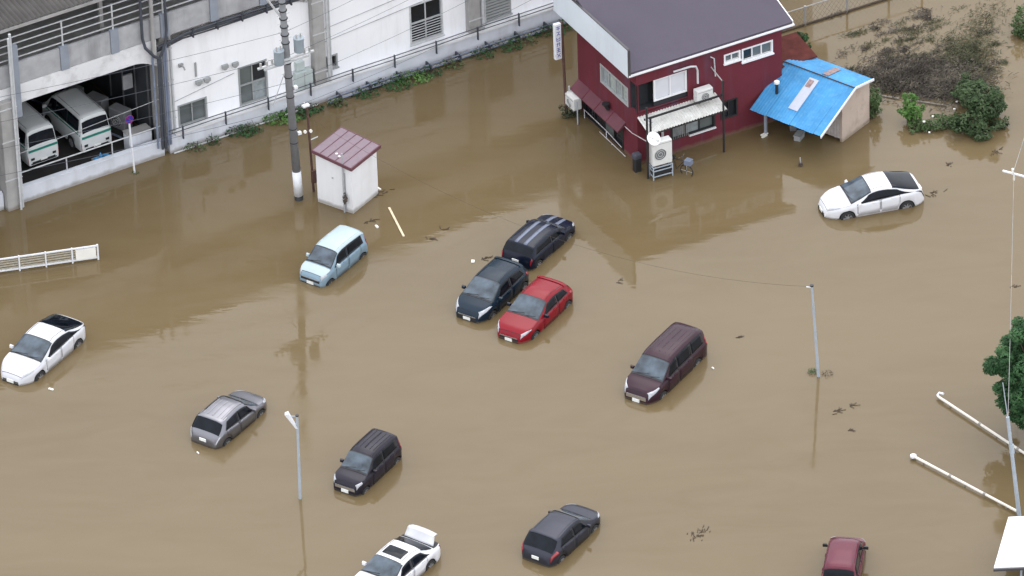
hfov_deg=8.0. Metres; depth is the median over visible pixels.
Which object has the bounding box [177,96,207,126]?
window
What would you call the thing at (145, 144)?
overhead wire
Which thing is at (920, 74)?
flattened reeds
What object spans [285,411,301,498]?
lamp post
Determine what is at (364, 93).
weed clump
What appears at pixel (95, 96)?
outdoor unit
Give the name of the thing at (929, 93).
mud bank
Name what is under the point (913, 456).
long pipe
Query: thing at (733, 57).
window
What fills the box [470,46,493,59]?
weed clump
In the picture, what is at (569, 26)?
weed clump
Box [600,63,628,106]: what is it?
window
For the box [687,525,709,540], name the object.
floating twigs
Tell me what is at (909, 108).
shrub
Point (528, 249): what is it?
parked car
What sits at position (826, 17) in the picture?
fence
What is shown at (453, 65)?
weed clump
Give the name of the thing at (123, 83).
parking bay
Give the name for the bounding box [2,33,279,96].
overhead wire
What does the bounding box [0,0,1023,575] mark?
flood water
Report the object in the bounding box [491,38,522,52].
weed clump
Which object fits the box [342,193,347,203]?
caught debris
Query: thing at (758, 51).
window
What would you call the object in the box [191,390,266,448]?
parked car
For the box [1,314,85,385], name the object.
parked car
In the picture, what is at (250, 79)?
window
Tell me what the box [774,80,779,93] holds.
chimney pipe
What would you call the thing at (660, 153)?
air conditioner
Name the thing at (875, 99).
shrub
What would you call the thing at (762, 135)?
crate
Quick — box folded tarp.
[91,153,109,160]
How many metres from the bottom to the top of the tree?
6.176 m
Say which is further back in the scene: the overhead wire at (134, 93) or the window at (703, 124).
the window at (703, 124)
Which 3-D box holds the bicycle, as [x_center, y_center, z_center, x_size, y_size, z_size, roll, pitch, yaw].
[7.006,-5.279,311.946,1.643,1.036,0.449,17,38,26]
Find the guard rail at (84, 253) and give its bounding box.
[0,244,98,271]
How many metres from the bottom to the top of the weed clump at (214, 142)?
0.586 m
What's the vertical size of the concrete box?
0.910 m
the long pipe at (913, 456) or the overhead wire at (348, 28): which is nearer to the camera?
the long pipe at (913, 456)
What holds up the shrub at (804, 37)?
in the flood water
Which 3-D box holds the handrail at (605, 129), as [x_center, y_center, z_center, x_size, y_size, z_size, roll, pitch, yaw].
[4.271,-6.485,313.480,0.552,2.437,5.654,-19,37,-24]
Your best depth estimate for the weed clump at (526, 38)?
321.09 m
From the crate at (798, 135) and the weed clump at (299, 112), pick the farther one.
the weed clump at (299, 112)
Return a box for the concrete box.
[122,123,151,148]
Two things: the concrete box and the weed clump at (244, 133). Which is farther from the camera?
the weed clump at (244, 133)
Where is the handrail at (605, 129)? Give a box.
[576,101,645,156]
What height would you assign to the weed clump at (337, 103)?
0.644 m
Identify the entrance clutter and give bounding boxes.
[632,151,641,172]
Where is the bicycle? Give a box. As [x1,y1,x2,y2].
[660,153,692,175]
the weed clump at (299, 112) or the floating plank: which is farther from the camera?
the weed clump at (299, 112)
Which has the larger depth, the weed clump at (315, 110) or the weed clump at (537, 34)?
the weed clump at (537, 34)
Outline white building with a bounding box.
[167,0,552,128]
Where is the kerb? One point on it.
(926, 102)
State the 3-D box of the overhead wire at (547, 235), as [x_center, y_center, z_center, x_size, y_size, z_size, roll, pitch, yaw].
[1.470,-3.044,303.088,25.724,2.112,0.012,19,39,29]
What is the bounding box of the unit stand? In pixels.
[649,162,672,180]
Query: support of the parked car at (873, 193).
on the flood water
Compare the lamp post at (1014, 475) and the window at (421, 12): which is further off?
the window at (421, 12)
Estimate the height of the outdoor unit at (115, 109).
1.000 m
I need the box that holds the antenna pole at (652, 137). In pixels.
[645,107,660,178]
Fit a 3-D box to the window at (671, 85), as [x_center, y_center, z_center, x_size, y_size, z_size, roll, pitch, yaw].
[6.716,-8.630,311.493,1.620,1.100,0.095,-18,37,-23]
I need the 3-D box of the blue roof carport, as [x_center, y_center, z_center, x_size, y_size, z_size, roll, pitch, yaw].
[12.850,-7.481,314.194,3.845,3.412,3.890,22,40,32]
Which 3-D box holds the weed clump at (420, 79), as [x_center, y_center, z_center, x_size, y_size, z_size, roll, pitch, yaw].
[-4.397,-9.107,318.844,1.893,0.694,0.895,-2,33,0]
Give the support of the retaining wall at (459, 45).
in the flood water
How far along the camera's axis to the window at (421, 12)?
319.20 m
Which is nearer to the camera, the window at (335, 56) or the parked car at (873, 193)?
the parked car at (873, 193)
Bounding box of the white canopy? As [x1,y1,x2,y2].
[993,516,1023,575]
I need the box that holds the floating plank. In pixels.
[388,207,404,236]
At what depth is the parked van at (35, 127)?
312.86 m
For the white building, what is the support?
on the flood water
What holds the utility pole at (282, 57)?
in the flood water
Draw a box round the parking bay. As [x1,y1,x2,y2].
[16,64,153,189]
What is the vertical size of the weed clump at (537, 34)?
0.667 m
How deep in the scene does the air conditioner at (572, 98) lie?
315.30 m
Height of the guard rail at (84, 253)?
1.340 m
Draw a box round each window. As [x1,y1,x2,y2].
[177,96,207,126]
[238,59,268,106]
[326,53,339,71]
[409,0,444,46]
[486,0,512,22]
[582,101,623,150]
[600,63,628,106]
[630,81,647,107]
[653,70,686,101]
[671,113,714,139]
[720,97,737,119]
[723,50,741,65]
[741,39,773,63]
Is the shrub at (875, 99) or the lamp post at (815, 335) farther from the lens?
the shrub at (875, 99)
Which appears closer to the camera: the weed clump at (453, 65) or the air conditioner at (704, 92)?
the air conditioner at (704, 92)
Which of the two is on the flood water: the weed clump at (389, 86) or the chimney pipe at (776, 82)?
the weed clump at (389, 86)
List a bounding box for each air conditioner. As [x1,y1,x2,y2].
[565,90,581,111]
[649,135,671,167]
[693,84,712,103]
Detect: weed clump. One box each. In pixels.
[183,141,206,152]
[205,133,221,145]
[225,124,258,137]
[240,121,263,132]
[260,111,299,125]
[278,106,312,119]
[298,102,324,113]
[326,94,347,107]
[351,86,379,99]
[371,77,413,91]
[390,70,432,84]
[410,66,442,78]
[437,56,464,69]
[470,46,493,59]
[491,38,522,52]
[511,34,537,45]
[531,23,564,37]
[559,19,574,31]
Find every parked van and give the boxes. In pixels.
[12,101,58,165]
[42,87,111,151]
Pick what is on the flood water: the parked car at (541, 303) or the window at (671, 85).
the parked car at (541, 303)
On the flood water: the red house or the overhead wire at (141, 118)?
the red house
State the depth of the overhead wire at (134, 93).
305.54 m
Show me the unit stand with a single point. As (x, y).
(660, 170)
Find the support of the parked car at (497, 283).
on the flood water
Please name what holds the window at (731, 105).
in the red house
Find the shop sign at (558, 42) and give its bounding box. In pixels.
[553,21,571,114]
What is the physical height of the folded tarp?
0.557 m
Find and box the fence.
[781,0,883,32]
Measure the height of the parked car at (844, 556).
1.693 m
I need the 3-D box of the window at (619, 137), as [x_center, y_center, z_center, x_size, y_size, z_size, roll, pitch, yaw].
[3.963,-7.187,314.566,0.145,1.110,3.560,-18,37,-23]
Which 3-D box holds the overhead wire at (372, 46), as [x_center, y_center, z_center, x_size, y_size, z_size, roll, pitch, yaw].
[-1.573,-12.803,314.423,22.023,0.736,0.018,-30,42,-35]
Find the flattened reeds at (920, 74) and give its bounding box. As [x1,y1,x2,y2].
[816,6,1018,111]
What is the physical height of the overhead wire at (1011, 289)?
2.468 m
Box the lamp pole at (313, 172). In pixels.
[301,102,317,191]
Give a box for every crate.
[760,132,767,137]
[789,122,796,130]
[793,130,804,141]
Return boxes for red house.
[553,0,816,163]
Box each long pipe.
[910,453,1015,511]
[936,392,1023,453]
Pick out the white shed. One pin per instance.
(351, 172)
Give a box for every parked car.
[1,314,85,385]
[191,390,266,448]
[300,225,367,287]
[333,428,401,496]
[355,524,440,575]
[456,256,528,322]
[497,276,572,343]
[502,214,574,270]
[522,504,599,567]
[818,171,923,219]
[821,536,868,575]
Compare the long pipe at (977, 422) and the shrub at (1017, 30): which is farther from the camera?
the shrub at (1017, 30)
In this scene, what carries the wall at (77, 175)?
in the flood water
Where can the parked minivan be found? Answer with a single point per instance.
(669, 360)
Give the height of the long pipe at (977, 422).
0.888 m
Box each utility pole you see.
[257,0,313,200]
[1002,168,1023,180]
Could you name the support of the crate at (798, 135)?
on the flood water
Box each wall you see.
[0,191,3,210]
[20,99,164,202]
[167,2,565,153]
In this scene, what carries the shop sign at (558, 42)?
on the flood water
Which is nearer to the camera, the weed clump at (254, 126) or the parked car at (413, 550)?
the parked car at (413, 550)
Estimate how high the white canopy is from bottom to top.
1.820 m
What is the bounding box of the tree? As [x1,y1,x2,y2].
[982,316,1023,429]
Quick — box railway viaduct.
[0,0,484,211]
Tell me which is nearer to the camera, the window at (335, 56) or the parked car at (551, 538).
the parked car at (551, 538)
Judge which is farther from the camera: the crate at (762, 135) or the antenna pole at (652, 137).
the crate at (762, 135)
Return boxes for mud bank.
[881,71,955,100]
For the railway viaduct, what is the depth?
310.76 m
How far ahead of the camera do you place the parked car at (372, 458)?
293.19 m
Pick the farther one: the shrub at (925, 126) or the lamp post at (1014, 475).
the shrub at (925, 126)
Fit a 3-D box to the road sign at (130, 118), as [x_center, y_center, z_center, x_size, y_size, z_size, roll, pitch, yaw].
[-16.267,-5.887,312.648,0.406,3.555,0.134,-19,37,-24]
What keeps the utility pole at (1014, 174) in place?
in the flood water
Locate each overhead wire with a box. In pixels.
[0,109,286,175]
[1,83,284,148]
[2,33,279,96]
[2,59,273,121]
[290,9,388,54]
[293,7,454,80]
[295,2,526,106]
[301,112,809,286]
[1008,176,1013,407]
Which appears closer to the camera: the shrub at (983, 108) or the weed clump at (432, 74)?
the shrub at (983, 108)
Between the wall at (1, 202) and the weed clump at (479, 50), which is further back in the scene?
the weed clump at (479, 50)
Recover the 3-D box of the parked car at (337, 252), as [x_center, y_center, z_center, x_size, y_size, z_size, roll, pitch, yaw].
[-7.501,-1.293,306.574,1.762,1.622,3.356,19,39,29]
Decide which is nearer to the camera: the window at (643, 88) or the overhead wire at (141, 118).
the overhead wire at (141, 118)
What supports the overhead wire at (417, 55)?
attached to the utility pole at (282, 57)
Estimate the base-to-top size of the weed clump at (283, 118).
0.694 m
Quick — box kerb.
[880,94,946,106]
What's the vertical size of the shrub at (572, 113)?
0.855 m
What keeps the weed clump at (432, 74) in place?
in the flood water
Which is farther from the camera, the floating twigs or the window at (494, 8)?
the window at (494, 8)
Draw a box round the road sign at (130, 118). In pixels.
[125,115,135,172]
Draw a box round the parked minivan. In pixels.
[624,322,706,404]
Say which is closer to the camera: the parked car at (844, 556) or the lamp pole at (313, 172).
the parked car at (844, 556)
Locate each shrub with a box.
[558,104,582,118]
[797,31,810,47]
[869,87,882,118]
[896,92,925,123]
[906,111,959,133]
[946,72,1009,141]
[1010,3,1023,39]
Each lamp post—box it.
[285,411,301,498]
[806,284,819,376]
[1002,383,1020,515]
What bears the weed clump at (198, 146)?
on the flood water
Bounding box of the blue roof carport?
[750,58,873,141]
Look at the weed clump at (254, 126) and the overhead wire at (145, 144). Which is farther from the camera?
the weed clump at (254, 126)
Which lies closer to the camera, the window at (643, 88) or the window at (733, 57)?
the window at (643, 88)
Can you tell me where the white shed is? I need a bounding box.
[311,127,380,213]
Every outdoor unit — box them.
[65,84,83,91]
[87,91,108,116]
[108,102,131,130]

